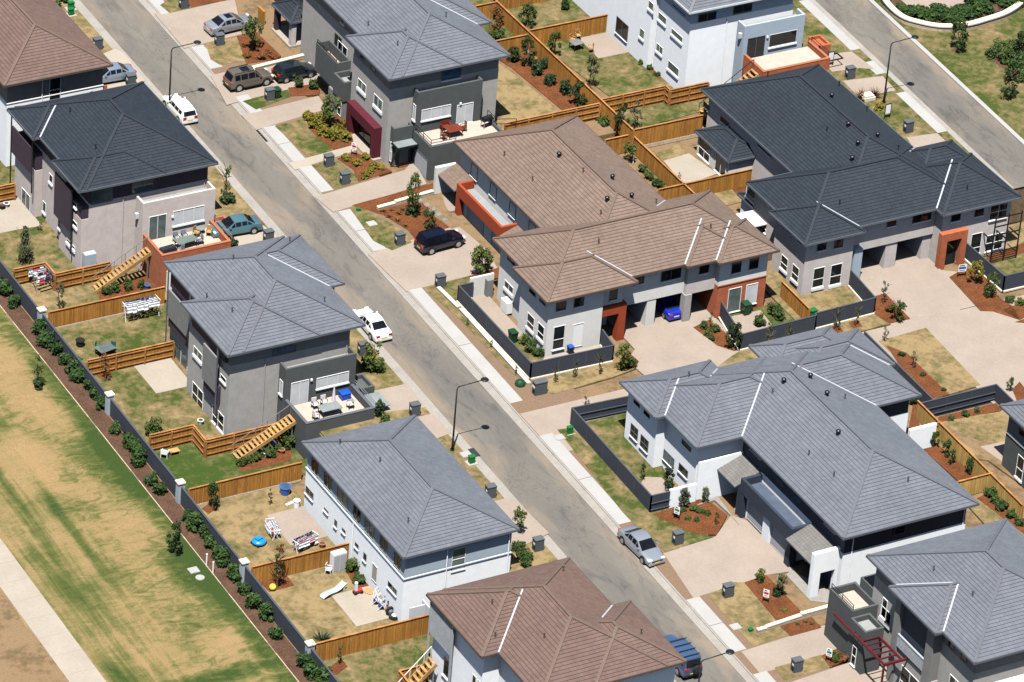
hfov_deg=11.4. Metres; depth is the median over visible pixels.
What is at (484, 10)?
timber fence
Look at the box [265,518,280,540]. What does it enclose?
clothes airer
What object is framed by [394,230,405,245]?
letterbox pillar
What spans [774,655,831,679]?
lawn
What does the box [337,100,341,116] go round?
window
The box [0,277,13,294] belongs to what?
shrub
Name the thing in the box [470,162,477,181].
window
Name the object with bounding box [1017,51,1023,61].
shrub
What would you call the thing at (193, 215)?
window
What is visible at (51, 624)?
path
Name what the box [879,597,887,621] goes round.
window
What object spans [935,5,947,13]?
shrub
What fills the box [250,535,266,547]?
pool
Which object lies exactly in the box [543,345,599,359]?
patio
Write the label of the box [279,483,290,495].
blue tub
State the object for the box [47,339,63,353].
shrub
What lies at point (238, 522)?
lawn
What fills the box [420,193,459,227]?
lawn
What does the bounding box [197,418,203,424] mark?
plant pot
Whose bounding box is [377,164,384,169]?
shrub
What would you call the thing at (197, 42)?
street lamp
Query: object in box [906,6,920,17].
shrub
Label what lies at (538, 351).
shrub
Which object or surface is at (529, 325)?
window
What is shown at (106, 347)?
garden table
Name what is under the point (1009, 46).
shrub
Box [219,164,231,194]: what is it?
tree
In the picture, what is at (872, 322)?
lawn
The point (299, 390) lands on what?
terrace door
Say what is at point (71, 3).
service box
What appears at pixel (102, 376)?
garden bed
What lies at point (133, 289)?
garden bed
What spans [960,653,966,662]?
window
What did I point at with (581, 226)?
house
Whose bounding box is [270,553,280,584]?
tree
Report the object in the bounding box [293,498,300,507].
paint drum
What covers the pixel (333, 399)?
parasol
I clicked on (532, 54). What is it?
tree
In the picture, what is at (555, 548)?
kerb
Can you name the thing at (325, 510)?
window
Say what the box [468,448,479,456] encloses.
drain grate
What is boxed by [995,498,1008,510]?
shrub
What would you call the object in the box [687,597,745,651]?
footpath
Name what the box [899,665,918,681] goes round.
window
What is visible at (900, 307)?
tree
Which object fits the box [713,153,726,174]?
patio door
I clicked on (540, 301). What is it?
window
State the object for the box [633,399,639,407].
window
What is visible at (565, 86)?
shrub
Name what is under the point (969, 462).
sapling
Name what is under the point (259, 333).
house
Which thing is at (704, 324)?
shrub
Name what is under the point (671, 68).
window
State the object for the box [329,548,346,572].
outdoor cupboard
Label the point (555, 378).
sapling
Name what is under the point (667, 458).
window
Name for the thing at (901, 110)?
verge
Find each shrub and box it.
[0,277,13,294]
[7,294,20,308]
[30,317,46,333]
[32,377,44,389]
[35,330,54,347]
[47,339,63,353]
[57,352,70,364]
[64,355,82,372]
[68,366,84,382]
[82,379,90,390]
[89,385,97,399]
[95,395,104,410]
[101,286,112,294]
[108,420,120,433]
[110,280,121,292]
[121,432,135,449]
[123,278,132,290]
[128,438,142,452]
[129,446,146,466]
[137,278,144,289]
[143,470,158,485]
[144,416,163,435]
[152,481,166,495]
[182,508,193,521]
[185,511,203,532]
[199,524,209,536]
[203,533,216,548]
[210,545,222,559]
[214,547,230,566]
[219,191,235,203]
[225,562,241,582]
[229,237,238,246]
[235,455,247,466]
[236,582,250,594]
[243,51,251,57]
[244,592,261,608]
[245,455,252,463]
[250,39,262,47]
[251,451,261,461]
[254,51,266,59]
[257,445,266,457]
[258,602,273,621]
[264,49,272,56]
[264,448,276,457]
[267,625,283,639]
[269,53,278,59]
[274,443,280,452]
[280,424,294,449]
[294,77,303,86]
[295,651,311,666]
[302,110,313,119]
[303,658,318,680]
[307,117,323,129]
[308,78,318,88]
[312,629,332,641]
[313,111,324,119]
[315,666,332,681]
[317,123,328,136]
[323,127,338,139]
[331,123,344,132]
[338,129,352,142]
[340,153,350,160]
[345,557,359,572]
[351,158,362,165]
[352,571,365,582]
[360,152,371,160]
[360,170,368,179]
[361,353,385,373]
[366,166,375,173]
[369,162,378,167]
[375,399,385,416]
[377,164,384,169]
[379,413,389,422]
[405,205,420,217]
[493,28,506,39]
[506,46,520,61]
[511,540,525,551]
[516,547,531,558]
[518,333,530,345]
[519,556,532,567]
[524,341,534,352]
[525,551,533,560]
[527,337,537,345]
[531,58,544,75]
[531,346,544,356]
[540,57,547,67]
[542,73,556,85]
[559,79,571,94]
[561,0,569,9]
[597,115,610,126]
[625,357,637,367]
[638,163,647,171]
[644,169,653,179]
[651,178,658,185]
[656,179,665,187]
[689,504,697,510]
[696,507,704,513]
[699,320,709,329]
[704,328,710,337]
[704,509,710,515]
[708,333,714,340]
[710,323,720,332]
[753,312,766,326]
[754,568,765,583]
[767,301,782,315]
[772,586,782,596]
[773,307,785,320]
[830,651,840,662]
[837,652,848,662]
[854,87,872,98]
[868,87,883,96]
[874,101,883,110]
[895,3,906,9]
[897,351,905,356]
[899,6,908,14]
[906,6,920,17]
[909,398,919,403]
[916,6,924,19]
[922,9,935,21]
[929,2,946,11]
[932,10,940,18]
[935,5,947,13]
[939,13,945,20]
[945,13,954,22]
[947,414,954,420]
[948,6,956,12]
[949,10,966,20]
[953,3,968,11]
[953,14,965,21]
[958,6,969,16]
[961,409,969,416]
[963,6,977,19]
[965,0,974,5]
[970,3,983,16]
[973,0,987,9]
[974,406,979,413]
[982,2,994,14]
[983,486,997,496]
[984,45,1000,59]
[990,494,999,504]
[993,37,1010,50]
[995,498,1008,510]
[998,0,1012,8]
[998,48,1015,63]
[1001,44,1017,51]
[1003,0,1016,7]
[1004,295,1015,303]
[1005,508,1016,517]
[1007,38,1022,48]
[1008,54,1023,70]
[1014,297,1023,305]
[1014,516,1023,525]
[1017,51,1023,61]
[1017,61,1023,69]
[1018,67,1023,81]
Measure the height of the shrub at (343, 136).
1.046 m
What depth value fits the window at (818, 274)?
455.79 m
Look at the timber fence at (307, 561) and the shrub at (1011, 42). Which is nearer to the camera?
the timber fence at (307, 561)
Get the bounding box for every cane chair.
[193,225,199,235]
[206,224,211,232]
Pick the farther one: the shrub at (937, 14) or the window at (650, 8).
the shrub at (937, 14)
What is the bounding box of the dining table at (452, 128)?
[443,123,463,138]
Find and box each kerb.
[73,0,675,681]
[75,4,559,559]
[138,0,755,681]
[810,0,1013,188]
[868,0,1023,144]
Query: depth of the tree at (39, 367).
437.40 m
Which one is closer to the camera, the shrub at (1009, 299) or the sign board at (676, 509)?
the sign board at (676, 509)
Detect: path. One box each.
[0,539,105,681]
[288,146,353,169]
[697,496,738,524]
[786,569,828,602]
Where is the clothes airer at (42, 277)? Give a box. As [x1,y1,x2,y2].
[28,265,54,292]
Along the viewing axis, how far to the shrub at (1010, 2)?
492.54 m
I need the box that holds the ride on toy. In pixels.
[352,581,363,594]
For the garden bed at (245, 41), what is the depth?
483.25 m
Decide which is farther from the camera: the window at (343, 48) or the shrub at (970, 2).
the shrub at (970, 2)
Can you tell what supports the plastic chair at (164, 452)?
on the lawn at (190, 465)
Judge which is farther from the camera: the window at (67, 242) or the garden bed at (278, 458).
the window at (67, 242)
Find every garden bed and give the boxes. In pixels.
[0,282,315,681]
[97,274,156,299]
[97,372,112,380]
[189,0,225,6]
[202,503,217,513]
[237,32,280,63]
[237,450,291,471]
[260,576,293,591]
[288,84,319,96]
[306,114,352,149]
[330,659,347,674]
[337,152,391,181]
[346,568,368,587]
[353,183,448,237]
[469,268,498,279]
[499,52,600,119]
[614,355,638,367]
[653,499,726,536]
[693,320,737,350]
[732,187,745,193]
[745,575,800,619]
[780,617,820,635]
[822,649,846,667]
[831,325,842,332]
[849,320,861,327]
[875,293,909,323]
[886,345,948,397]
[889,0,1006,22]
[909,403,918,428]
[923,442,974,480]
[938,403,1002,421]
[949,269,1019,319]
[977,495,1023,533]
[991,51,1023,81]
[1007,305,1023,319]
[1012,382,1023,399]
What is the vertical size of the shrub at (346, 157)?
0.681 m
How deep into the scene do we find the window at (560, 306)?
441.98 m
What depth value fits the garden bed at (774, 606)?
417.40 m
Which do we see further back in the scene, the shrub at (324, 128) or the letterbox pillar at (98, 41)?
the letterbox pillar at (98, 41)
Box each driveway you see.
[103,49,144,88]
[155,0,243,48]
[211,60,319,105]
[234,226,276,245]
[241,96,325,129]
[315,162,426,212]
[368,227,496,291]
[374,384,425,411]
[418,414,450,437]
[495,496,548,543]
[606,293,738,375]
[664,515,795,597]
[741,625,836,672]
[792,663,887,681]
[829,51,873,71]
[843,76,895,95]
[860,241,974,324]
[907,133,944,147]
[910,295,1023,403]
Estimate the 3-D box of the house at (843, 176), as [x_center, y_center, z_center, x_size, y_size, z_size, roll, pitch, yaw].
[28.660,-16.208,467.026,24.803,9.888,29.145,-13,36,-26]
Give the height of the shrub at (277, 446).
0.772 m
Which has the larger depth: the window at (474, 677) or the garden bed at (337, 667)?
the garden bed at (337, 667)
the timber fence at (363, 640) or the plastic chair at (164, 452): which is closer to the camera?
the timber fence at (363, 640)
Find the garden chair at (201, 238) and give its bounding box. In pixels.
[196,233,203,245]
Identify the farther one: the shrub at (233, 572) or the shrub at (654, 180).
the shrub at (654, 180)
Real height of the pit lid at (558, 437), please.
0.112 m
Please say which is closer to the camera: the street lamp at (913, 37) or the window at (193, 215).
the window at (193, 215)
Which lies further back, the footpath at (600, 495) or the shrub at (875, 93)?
the shrub at (875, 93)
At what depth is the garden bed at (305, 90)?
477.53 m
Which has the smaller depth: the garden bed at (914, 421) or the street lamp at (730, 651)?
the street lamp at (730, 651)
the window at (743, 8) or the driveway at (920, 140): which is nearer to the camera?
the driveway at (920, 140)
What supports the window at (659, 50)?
in the house at (677, 43)
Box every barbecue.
[159,244,176,253]
[480,114,493,126]
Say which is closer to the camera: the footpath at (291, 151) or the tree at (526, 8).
the footpath at (291, 151)
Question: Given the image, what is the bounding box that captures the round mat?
[364,587,374,594]
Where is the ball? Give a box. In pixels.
[269,583,275,590]
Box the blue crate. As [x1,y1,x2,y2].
[338,388,351,400]
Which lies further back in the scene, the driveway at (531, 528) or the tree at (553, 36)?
the tree at (553, 36)
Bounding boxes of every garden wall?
[456,282,614,379]
[570,396,670,511]
[718,270,875,350]
[864,331,932,401]
[921,384,1013,416]
[964,243,1023,292]
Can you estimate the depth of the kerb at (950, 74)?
482.34 m
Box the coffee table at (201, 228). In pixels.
[196,226,204,231]
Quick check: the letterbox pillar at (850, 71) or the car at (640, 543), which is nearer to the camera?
the car at (640, 543)
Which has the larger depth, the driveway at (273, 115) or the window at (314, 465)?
the driveway at (273, 115)
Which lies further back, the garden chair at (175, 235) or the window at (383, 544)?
the garden chair at (175, 235)
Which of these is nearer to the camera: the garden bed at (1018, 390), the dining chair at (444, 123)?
the garden bed at (1018, 390)
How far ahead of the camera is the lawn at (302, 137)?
470.69 m
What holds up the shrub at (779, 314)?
on the lawn at (770, 317)
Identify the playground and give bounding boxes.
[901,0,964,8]
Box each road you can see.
[80,0,745,681]
[815,0,1023,189]
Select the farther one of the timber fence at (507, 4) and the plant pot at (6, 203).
the timber fence at (507, 4)
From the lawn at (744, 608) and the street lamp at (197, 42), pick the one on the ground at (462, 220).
the lawn at (744, 608)
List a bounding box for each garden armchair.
[311,397,318,409]
[312,409,319,419]
[320,394,327,404]
[346,397,354,408]
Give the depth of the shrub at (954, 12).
489.57 m
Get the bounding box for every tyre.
[385,606,393,614]
[389,613,397,620]
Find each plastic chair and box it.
[108,341,115,353]
[160,448,168,457]
[325,563,331,574]
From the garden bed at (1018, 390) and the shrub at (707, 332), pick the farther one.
the shrub at (707, 332)
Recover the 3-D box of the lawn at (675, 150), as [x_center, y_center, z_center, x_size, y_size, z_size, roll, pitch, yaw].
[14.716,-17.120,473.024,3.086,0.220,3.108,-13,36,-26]
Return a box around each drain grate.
[256,130,267,141]
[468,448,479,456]
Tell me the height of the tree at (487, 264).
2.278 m
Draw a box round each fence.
[0,183,15,202]
[13,261,111,290]
[48,286,164,328]
[86,340,174,375]
[149,421,286,457]
[188,461,302,505]
[251,542,349,581]
[315,614,428,660]
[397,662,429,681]
[476,1,496,18]
[492,0,634,144]
[496,34,528,53]
[498,0,549,8]
[504,103,600,129]
[527,14,607,43]
[601,81,709,111]
[604,134,630,153]
[633,136,694,195]
[634,114,702,147]
[657,168,751,199]
[780,281,810,317]
[916,400,1023,518]
[957,472,992,494]
[986,243,1023,261]
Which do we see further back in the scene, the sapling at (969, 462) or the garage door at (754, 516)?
the sapling at (969, 462)
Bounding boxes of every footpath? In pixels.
[149,0,168,13]
[191,45,222,68]
[236,94,261,112]
[263,125,304,161]
[299,165,332,191]
[338,209,385,250]
[409,288,522,402]
[540,433,630,524]
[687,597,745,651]
[753,671,775,681]
[799,0,859,49]
[866,61,885,74]
[896,91,946,132]
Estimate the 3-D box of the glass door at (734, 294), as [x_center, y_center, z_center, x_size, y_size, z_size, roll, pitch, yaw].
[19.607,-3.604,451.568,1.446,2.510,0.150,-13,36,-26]
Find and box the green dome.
[515,379,525,387]
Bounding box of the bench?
[168,447,179,455]
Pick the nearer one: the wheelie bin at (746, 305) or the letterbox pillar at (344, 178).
the wheelie bin at (746, 305)
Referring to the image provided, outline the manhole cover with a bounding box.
[195,575,204,580]
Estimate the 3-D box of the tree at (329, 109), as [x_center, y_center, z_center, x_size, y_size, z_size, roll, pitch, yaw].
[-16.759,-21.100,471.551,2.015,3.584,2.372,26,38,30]
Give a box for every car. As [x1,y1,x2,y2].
[103,62,136,83]
[162,93,197,123]
[203,12,249,35]
[208,213,262,237]
[222,64,273,91]
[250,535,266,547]
[271,60,316,83]
[353,306,391,341]
[413,227,465,254]
[617,524,664,566]
[655,295,681,320]
[664,634,702,677]
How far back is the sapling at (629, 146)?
470.49 m
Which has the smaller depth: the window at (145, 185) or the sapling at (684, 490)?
the sapling at (684, 490)
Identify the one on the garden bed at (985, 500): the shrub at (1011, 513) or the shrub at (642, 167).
the shrub at (1011, 513)
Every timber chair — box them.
[574,29,580,39]
[588,42,593,52]
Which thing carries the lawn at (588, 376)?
on the ground at (462, 220)
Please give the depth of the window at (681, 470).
428.80 m
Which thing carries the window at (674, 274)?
in the house at (581, 226)
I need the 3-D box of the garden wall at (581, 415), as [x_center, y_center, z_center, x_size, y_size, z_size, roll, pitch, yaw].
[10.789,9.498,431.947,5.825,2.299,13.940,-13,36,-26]
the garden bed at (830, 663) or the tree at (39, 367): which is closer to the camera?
the garden bed at (830, 663)
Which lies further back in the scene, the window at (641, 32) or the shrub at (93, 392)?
the window at (641, 32)
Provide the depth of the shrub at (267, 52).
482.24 m
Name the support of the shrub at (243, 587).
on the garden bed at (173, 510)
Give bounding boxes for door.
[21,187,29,211]
[148,213,166,239]
[166,271,171,290]
[174,341,186,369]
[290,379,308,405]
[334,32,341,49]
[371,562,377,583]
[399,149,407,162]
[414,149,427,178]
[456,102,473,124]
[467,206,483,234]
[491,231,500,253]
[572,322,583,346]
[615,16,628,42]
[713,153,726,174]
[727,286,741,312]
[746,35,765,57]
[747,501,763,532]
[770,525,785,557]
[944,239,957,264]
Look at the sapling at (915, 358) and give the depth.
447.24 m
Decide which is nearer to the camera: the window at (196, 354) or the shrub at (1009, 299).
the window at (196, 354)
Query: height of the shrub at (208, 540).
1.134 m
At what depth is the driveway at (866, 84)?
479.12 m
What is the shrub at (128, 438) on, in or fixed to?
on the garden bed at (173, 510)
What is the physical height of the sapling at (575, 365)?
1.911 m
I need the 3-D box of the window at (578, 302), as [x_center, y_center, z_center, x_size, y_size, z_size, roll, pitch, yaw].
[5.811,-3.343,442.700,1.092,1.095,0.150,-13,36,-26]
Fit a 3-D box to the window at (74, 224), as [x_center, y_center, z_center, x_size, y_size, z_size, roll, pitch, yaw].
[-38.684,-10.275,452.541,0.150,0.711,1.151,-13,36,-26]
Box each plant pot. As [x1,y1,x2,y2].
[3,201,9,207]
[144,283,150,288]
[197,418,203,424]
[271,440,277,446]
[278,447,284,453]
[319,541,325,547]
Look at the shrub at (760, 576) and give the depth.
418.96 m
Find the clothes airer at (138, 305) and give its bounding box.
[122,294,159,321]
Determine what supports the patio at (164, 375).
on the lawn at (139, 401)
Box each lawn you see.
[0,161,14,171]
[0,169,113,276]
[21,270,166,317]
[57,302,169,365]
[94,358,221,443]
[155,439,306,491]
[161,0,220,12]
[199,486,334,570]
[205,37,244,64]
[243,89,290,108]
[262,566,398,642]
[275,118,331,156]
[312,159,356,189]
[323,634,432,681]
[350,206,411,249]
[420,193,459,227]
[425,276,531,381]
[469,0,577,38]
[494,64,555,130]
[514,336,543,361]
[529,6,673,96]
[547,358,636,393]
[558,428,712,551]
[587,413,673,512]
[616,98,708,128]
[654,144,686,162]
[709,582,787,645]
[714,189,741,205]
[717,303,792,324]
[717,314,890,366]
[765,270,859,319]
[767,575,827,625]
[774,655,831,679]
[874,0,1023,139]
[879,328,979,398]
[924,411,1008,460]
[945,426,1018,483]
[954,221,1023,263]
[969,499,1023,534]
[991,253,1023,274]
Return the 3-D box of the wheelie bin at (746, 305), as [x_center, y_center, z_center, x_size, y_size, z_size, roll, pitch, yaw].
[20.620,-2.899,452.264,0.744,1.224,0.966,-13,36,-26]
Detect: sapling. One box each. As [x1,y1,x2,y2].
[267,488,275,504]
[337,645,342,663]
[423,206,435,226]
[553,365,559,382]
[573,359,577,377]
[622,140,636,160]
[640,463,645,480]
[664,466,674,488]
[679,486,690,506]
[702,486,709,501]
[714,512,719,523]
[854,306,862,325]
[882,326,888,340]
[910,350,916,366]
[930,431,939,446]
[941,437,951,456]
[948,449,956,463]
[964,456,973,473]
[1006,376,1014,390]
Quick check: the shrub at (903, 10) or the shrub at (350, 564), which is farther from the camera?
the shrub at (903, 10)
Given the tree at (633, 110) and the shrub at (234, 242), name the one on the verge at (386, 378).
the shrub at (234, 242)
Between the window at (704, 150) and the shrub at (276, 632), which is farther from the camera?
the window at (704, 150)
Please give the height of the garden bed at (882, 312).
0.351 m
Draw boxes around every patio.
[0,195,41,232]
[134,358,186,393]
[266,506,327,545]
[331,586,388,626]
[473,294,522,336]
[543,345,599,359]
[579,32,627,57]
[641,477,671,494]
[664,153,716,182]
[731,310,771,332]
[981,441,1004,460]
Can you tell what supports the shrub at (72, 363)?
on the garden bed at (173, 510)
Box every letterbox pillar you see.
[92,36,103,49]
[125,72,136,84]
[178,0,188,9]
[214,31,224,45]
[263,227,274,239]
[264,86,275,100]
[323,152,334,167]
[339,170,350,184]
[357,340,367,355]
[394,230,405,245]
[409,400,420,415]
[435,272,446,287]
[485,482,496,497]
[532,378,548,395]
[532,535,544,551]
[671,528,684,545]
[721,581,734,598]
[790,656,803,672]
[844,64,856,79]
[902,118,914,133]
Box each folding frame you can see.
[371,593,383,604]
[376,597,386,610]
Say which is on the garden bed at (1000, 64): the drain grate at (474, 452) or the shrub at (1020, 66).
the shrub at (1020, 66)
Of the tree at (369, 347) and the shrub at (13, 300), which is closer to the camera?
the tree at (369, 347)
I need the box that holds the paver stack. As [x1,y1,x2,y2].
[861,91,875,101]
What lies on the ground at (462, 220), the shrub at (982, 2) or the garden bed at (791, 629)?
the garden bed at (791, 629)
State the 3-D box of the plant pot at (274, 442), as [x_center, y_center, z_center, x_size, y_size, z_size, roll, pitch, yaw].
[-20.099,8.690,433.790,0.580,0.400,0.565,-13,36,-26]
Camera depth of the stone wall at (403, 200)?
463.55 m
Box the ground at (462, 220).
[10,0,1023,667]
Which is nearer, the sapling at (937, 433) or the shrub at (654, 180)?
the sapling at (937, 433)
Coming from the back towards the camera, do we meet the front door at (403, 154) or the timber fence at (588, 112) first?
the timber fence at (588, 112)
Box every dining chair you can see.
[440,119,451,130]
[440,130,446,139]
[460,121,466,131]
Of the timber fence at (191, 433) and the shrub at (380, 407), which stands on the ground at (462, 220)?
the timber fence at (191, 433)
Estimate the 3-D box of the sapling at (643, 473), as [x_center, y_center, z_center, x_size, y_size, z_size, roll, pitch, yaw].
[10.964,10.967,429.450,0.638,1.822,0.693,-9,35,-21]
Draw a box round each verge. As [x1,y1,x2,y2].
[54,0,557,571]
[151,0,829,681]
[792,0,969,152]
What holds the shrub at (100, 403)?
on the garden bed at (173, 510)
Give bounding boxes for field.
[0,307,297,681]
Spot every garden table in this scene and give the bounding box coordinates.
[94,342,115,354]
[174,234,198,246]
[317,401,342,417]
[569,39,583,51]
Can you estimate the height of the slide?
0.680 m
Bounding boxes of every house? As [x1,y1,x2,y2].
[0,0,112,166]
[6,81,235,291]
[163,234,390,459]
[258,0,302,48]
[300,0,516,180]
[301,414,519,620]
[398,557,686,681]
[433,115,779,356]
[572,0,842,119]
[619,326,979,597]
[694,64,1022,294]
[824,518,1023,681]
[999,399,1023,488]
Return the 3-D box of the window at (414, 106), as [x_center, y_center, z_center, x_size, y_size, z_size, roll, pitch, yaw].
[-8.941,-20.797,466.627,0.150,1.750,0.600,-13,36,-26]
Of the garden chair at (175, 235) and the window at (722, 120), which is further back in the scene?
the window at (722, 120)
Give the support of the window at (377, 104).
in the house at (401, 79)
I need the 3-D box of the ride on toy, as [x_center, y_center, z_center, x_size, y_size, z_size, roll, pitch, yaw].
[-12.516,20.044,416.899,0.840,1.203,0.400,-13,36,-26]
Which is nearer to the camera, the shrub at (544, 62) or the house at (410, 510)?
the house at (410, 510)
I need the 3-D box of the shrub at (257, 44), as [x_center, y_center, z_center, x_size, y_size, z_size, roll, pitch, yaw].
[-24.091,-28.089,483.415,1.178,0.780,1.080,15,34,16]
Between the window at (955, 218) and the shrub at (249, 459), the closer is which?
the shrub at (249, 459)
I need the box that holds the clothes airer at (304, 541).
[292,530,318,553]
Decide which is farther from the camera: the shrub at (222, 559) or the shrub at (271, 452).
the shrub at (271, 452)
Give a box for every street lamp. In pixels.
[168,40,200,99]
[450,377,488,450]
[698,649,734,681]
[882,35,918,102]
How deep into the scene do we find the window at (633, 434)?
433.33 m
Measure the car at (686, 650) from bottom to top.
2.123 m
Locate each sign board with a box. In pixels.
[351,142,356,154]
[673,505,680,519]
[762,588,769,602]
[825,647,832,661]
[957,264,966,276]
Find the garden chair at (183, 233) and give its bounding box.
[181,229,187,236]
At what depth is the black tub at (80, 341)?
443.77 m
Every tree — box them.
[16,225,33,263]
[31,354,44,378]
[52,281,65,308]
[99,351,110,380]
[166,521,182,554]
[206,479,219,509]
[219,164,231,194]
[240,15,263,50]
[268,543,286,585]
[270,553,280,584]
[321,93,341,127]
[361,341,381,370]
[406,171,422,214]
[470,244,492,274]
[480,247,494,269]
[488,5,504,32]
[512,506,527,532]
[518,1,537,27]
[520,34,537,65]
[547,31,561,52]
[567,80,587,105]
[585,52,600,87]
[597,353,604,374]
[613,103,629,131]
[614,342,630,369]
[629,99,642,128]
[725,321,743,346]
[766,322,776,339]
[776,573,788,596]
[785,320,792,335]
[831,306,841,330]
[881,281,890,304]
[890,299,906,321]
[950,19,969,51]
[967,260,984,283]
[983,271,1000,296]
[1000,68,1021,97]
[1013,31,1023,54]
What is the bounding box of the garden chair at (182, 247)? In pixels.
[177,243,184,250]
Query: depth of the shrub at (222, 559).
418.31 m
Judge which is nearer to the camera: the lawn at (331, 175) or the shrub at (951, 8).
the lawn at (331, 175)
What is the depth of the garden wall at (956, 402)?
442.75 m
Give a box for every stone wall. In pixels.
[252,53,303,68]
[377,201,395,209]
[394,189,433,205]
[437,286,459,308]
[459,308,530,385]
[756,626,767,632]
[765,613,801,630]
[800,604,827,619]
[881,0,1023,31]
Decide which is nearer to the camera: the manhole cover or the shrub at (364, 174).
the manhole cover
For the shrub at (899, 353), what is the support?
on the garden bed at (929, 385)
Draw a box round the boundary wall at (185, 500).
[0,260,338,681]
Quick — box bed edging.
[0,305,298,681]
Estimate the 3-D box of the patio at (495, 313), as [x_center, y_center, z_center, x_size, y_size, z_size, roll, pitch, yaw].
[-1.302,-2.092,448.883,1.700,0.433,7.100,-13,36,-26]
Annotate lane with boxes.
[520,310,957,450]
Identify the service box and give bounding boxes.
[64,0,77,10]
[66,7,76,16]
[465,454,477,465]
[566,425,575,435]
[810,307,817,315]
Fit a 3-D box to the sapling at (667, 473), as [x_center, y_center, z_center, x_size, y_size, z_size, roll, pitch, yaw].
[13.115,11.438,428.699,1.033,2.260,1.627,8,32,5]
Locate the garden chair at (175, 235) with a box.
[173,231,179,238]
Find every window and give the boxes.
[41,201,45,215]
[48,172,52,186]
[49,77,60,99]
[57,219,60,231]
[65,238,74,253]
[72,218,77,230]
[73,200,76,210]
[91,187,112,204]
[131,178,153,193]
[172,205,204,227]
[192,345,201,365]
[192,381,202,409]
[211,404,223,434]
[219,373,225,386]
[273,344,295,356]
[278,379,282,397]
[304,485,313,502]
[311,456,318,477]
[315,371,348,390]
[323,471,331,492]
[323,507,328,515]
[333,518,337,529]
[336,485,347,510]
[337,40,347,56]
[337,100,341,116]
[340,527,345,535]
[352,504,360,525]
[353,541,358,551]
[356,78,365,97]
[357,122,370,146]
[361,551,366,563]
[364,517,374,540]
[372,93,382,114]
[379,534,387,555]
[386,580,396,597]
[389,141,391,161]
[393,550,400,571]
[411,103,415,122]
[420,104,450,122]
[441,67,460,82]
[441,655,448,680]
[450,546,465,572]
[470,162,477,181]
[472,673,476,681]
[488,181,496,200]
[503,280,513,297]
[506,256,514,265]
[507,200,515,219]
[525,312,534,334]
[528,220,535,229]
[528,287,535,298]
[536,322,544,344]
[538,298,545,307]
[551,325,565,351]
[555,301,566,312]
[573,296,584,308]
[608,289,617,301]
[629,423,637,442]
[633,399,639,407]
[634,276,644,286]
[638,27,644,41]
[638,434,648,454]
[647,0,653,13]
[655,42,662,57]
[657,12,666,27]
[660,267,681,283]
[662,449,674,469]
[666,60,678,79]
[670,28,682,45]
[677,462,687,480]
[681,439,690,452]
[697,137,710,164]
[698,11,716,22]
[698,264,709,275]
[702,101,709,111]
[719,116,728,125]
[730,261,741,275]
[733,3,752,14]
[744,186,755,204]
[745,282,757,304]
[748,257,758,270]
[749,448,761,460]
[756,144,770,158]
[757,226,765,234]
[768,29,796,49]
[776,474,783,485]
[779,254,787,274]
[790,264,799,285]
[793,492,801,503]
[811,266,824,291]
[816,242,826,252]
[823,522,836,534]
[828,263,842,288]
[833,238,843,249]
[849,645,856,667]
[878,604,891,629]
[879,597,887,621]
[886,220,896,228]
[894,525,905,534]
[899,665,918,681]
[911,212,931,224]
[948,640,954,650]
[949,674,957,681]
[950,213,960,223]
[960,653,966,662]
[970,232,982,253]
[974,208,983,218]
[984,232,1003,253]
[988,203,1007,221]
[1014,454,1023,483]
[1018,426,1023,437]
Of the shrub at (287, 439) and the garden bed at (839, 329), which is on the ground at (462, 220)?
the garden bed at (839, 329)
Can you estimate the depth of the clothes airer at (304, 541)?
421.43 m
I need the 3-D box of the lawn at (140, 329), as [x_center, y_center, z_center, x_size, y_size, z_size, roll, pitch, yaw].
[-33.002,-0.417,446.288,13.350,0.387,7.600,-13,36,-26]
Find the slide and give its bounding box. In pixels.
[320,579,346,598]
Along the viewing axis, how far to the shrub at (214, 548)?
419.33 m
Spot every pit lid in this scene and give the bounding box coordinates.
[187,566,199,573]
[366,220,377,225]
[459,451,469,457]
[554,434,565,440]
[729,623,741,630]
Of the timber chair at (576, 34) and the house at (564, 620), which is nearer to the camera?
the house at (564, 620)
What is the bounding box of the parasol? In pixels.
[331,386,335,401]
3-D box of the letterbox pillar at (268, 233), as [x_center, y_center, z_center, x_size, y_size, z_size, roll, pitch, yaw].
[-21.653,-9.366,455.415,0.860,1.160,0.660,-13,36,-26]
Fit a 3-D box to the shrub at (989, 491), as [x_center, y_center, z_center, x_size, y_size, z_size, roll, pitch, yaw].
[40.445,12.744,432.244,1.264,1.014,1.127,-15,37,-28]
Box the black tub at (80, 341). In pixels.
[75,337,84,347]
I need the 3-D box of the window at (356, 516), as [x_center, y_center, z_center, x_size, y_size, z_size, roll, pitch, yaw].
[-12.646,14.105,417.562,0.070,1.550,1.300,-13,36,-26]
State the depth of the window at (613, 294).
445.12 m
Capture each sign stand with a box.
[829,51,834,64]
[884,103,891,118]
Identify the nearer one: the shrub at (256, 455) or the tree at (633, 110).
the shrub at (256, 455)
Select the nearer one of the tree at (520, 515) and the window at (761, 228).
the tree at (520, 515)
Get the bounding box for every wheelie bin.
[274,86,281,98]
[508,328,518,342]
[566,344,574,353]
[739,299,751,315]
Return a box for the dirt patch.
[0,588,68,681]
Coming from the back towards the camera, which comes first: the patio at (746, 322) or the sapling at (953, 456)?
the patio at (746, 322)

